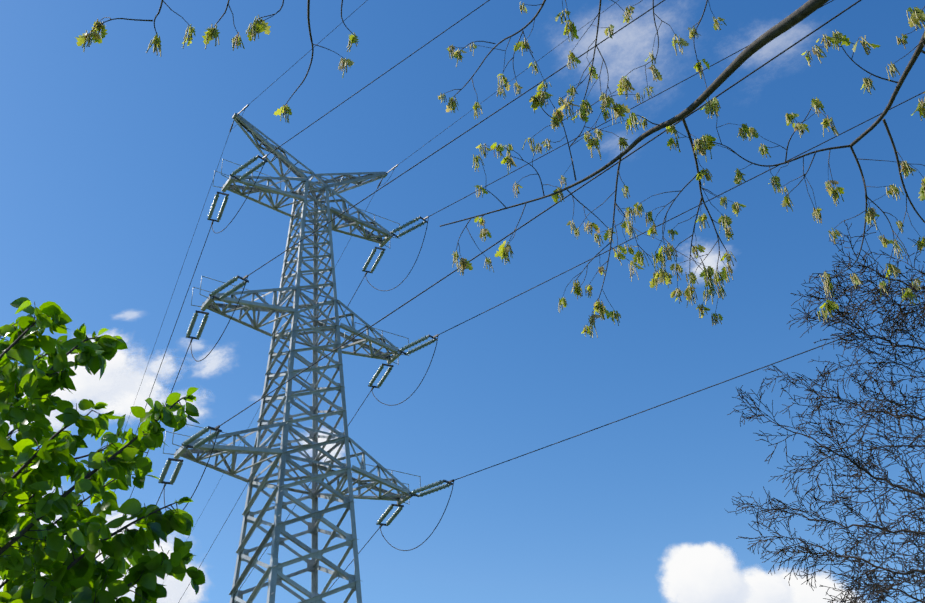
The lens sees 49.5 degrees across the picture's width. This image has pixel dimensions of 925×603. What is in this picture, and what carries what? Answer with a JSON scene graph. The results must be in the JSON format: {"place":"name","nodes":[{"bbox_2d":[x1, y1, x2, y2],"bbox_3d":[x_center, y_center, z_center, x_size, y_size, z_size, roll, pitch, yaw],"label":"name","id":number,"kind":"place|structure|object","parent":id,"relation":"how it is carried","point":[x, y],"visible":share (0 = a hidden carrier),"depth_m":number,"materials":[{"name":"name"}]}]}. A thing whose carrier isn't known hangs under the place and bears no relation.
{"place":"outdoors","nodes":[
{"label":"outdoors","id":0,"kind":"place"},
{"bbox_2d":[4,393,64,434],"bbox_3d":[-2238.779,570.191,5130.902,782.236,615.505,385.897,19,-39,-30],"label":"cloud","id":1,"kind":"structure","parent":0,"point":[57,427],"depth_m":5178.52,"materials":[{"name":"white"}]},
{"bbox_2d":[18,486,61,527],"bbox_3d":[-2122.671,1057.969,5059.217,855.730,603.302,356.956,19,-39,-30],"label":"cloud","id":2,"kind":"structure","parent":0,"point":[41,521],"depth_m":5072.21,"materials":[{"name":"white"}]},
{"bbox_2d":[45,339,148,415],"bbox_3d":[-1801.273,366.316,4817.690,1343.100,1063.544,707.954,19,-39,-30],"label":"cloud","id":3,"kind":"structure","parent":0,"point":[122,371],"depth_m":4839.94,"materials":[{"name":"white"}]},
{"bbox_2d":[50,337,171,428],"bbox_3d":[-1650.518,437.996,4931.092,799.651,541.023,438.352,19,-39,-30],"label":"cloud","id":4,"kind":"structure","parent":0,"point":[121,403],"depth_m":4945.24,"materials":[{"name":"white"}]},
{"bbox_2d":[40,513,182,602],"bbox_3d":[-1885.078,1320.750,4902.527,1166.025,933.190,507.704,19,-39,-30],"label":"cloud","id":5,"kind":"structure","parent":0,"point":[43,574],"depth_m":5034.64,"materials":[{"name":"white"}]},
{"bbox_2d":[87,327,145,358],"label":"cloud","id":6,"kind":"structure","parent":0,"point":[114,334],"depth_m":4980.61,"materials":[{"name":"white"}]},
{"bbox_2d":[105,505,136,529],"bbox_3d":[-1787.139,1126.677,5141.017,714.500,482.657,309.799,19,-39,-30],"label":"cloud","id":7,"kind":"structure","parent":0,"point":[112,517],"depth_m":5150.73,"materials":[{"name":"white"}]},
{"bbox_2d":[95,526,191,602],"bbox_3d":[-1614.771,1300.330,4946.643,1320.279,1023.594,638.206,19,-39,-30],"label":"cloud","id":8,"kind":"structure","parent":0,"point":[172,583],"depth_m":4973.83,"materials":[{"name":"white"}]},
{"bbox_2d":[144,349,186,392],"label":"cloud","id":9,"kind":"structure","parent":0,"point":[167,368],"depth_m":5106.37,"materials":[{"name":"white"}]},
{"bbox_2d":[159,363,210,420],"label":"cloud","id":10,"kind":"structure","parent":0,"point":[200,411],"depth_m":5159.32,"materials":[{"name":"white"}]},
{"bbox_2d":[170,532,205,602],"bbox_3d":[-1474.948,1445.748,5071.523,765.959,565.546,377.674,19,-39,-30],"label":"cloud","id":11,"kind":"structure","parent":0,"point":[189,596],"depth_m":5091.66,"materials":[{"name":"white"}]},
{"bbox_2d":[159,350,227,374],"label":"cloud","id":12,"kind":"structure","parent":0,"point":[213,360],"depth_m":5706.76,"materials":[{"name":"white"}]},
{"bbox_2d":[301,430,344,463],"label":"cloud","id":13,"kind":"structure","parent":0,"point":[327,448],"depth_m":5742.17,"materials":[{"name":"white"}]},
{"bbox_2d":[0,0,924,602],"label":"sky","id":14,"kind":"structure","parent":0,"point":[111,151],"materials":[{"name":"blue"}]},
{"bbox_2d":[661,543,747,602],"bbox_3d":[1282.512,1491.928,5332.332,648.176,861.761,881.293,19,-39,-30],"label":"cloud","id":15,"kind":"structure","parent":0,"point":[707,573],"depth_m":5345.75,"materials":[{"name":"white"}]},
{"bbox_2d":[693,250,725,276],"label":"cloud","id":16,"kind":"structure","parent":0,"point":[711,260],"depth_m":5497.45,"materials":[{"name":"white"}]},
{"bbox_2d":[711,543,790,602],"bbox_3d":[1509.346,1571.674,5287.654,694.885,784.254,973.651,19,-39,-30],"label":"cloud","id":17,"kind":"structure","parent":0,"point":[764,587],"depth_m":5284.40,"materials":[{"name":"white"}]},
{"bbox_2d":[772,569,861,602],"bbox_3d":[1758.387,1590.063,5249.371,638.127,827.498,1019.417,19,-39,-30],"label":"cloud","id":18,"kind":"structure","parent":0,"point":[802,593],"depth_m":5249.13,"materials":[{"name":"white"}]},
{"label":"ground","id":19,"kind":"structure","parent":0,"visible":0},
{"bbox_2d":[0,297,204,602],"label":"cherry tree","id":20,"kind":"object","parent":19,"relation":"on","point":[76,575],"visible":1,"depth_m":5.67,"materials":[{"name":"green plant"}]},
{"bbox_2d":[163,113,420,602],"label":"transmission tower","id":21,"kind":"structure","parent":19,"relation":"on","point":[274,575],"depth_m":34.03,"materials":[{"name":"metal"}]},
{"bbox_2d":[158,104,454,527],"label":"insulators","id":22,"kind":"object","parent":21,"relation":"attached to","point":[214,434],"visible":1,"depth_m":35.39,"materials":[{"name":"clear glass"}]},
{"bbox_2d":[81,0,924,602],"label":"power lines","id":23,"kind":"object","parent":22,"relation":"attached to","point":[483,252],"visible":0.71,"depth_m":30.73,"materials":[{"name":"grey metal"}]},
{"bbox_2d":[75,0,924,337],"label":"oak tree","id":24,"kind":"object","parent":19,"relation":"on","point":[97,32],"visible":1,"depth_m":4.64,"materials":[{"name":"green plant"}]},
{"bbox_2d":[727,217,924,602],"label":"locust tree","id":25,"kind":"object","parent":19,"relation":"on","point":[878,587],"visible":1,"depth_m":11.46,"materials":[{"name":"brown plant"}]}
]}

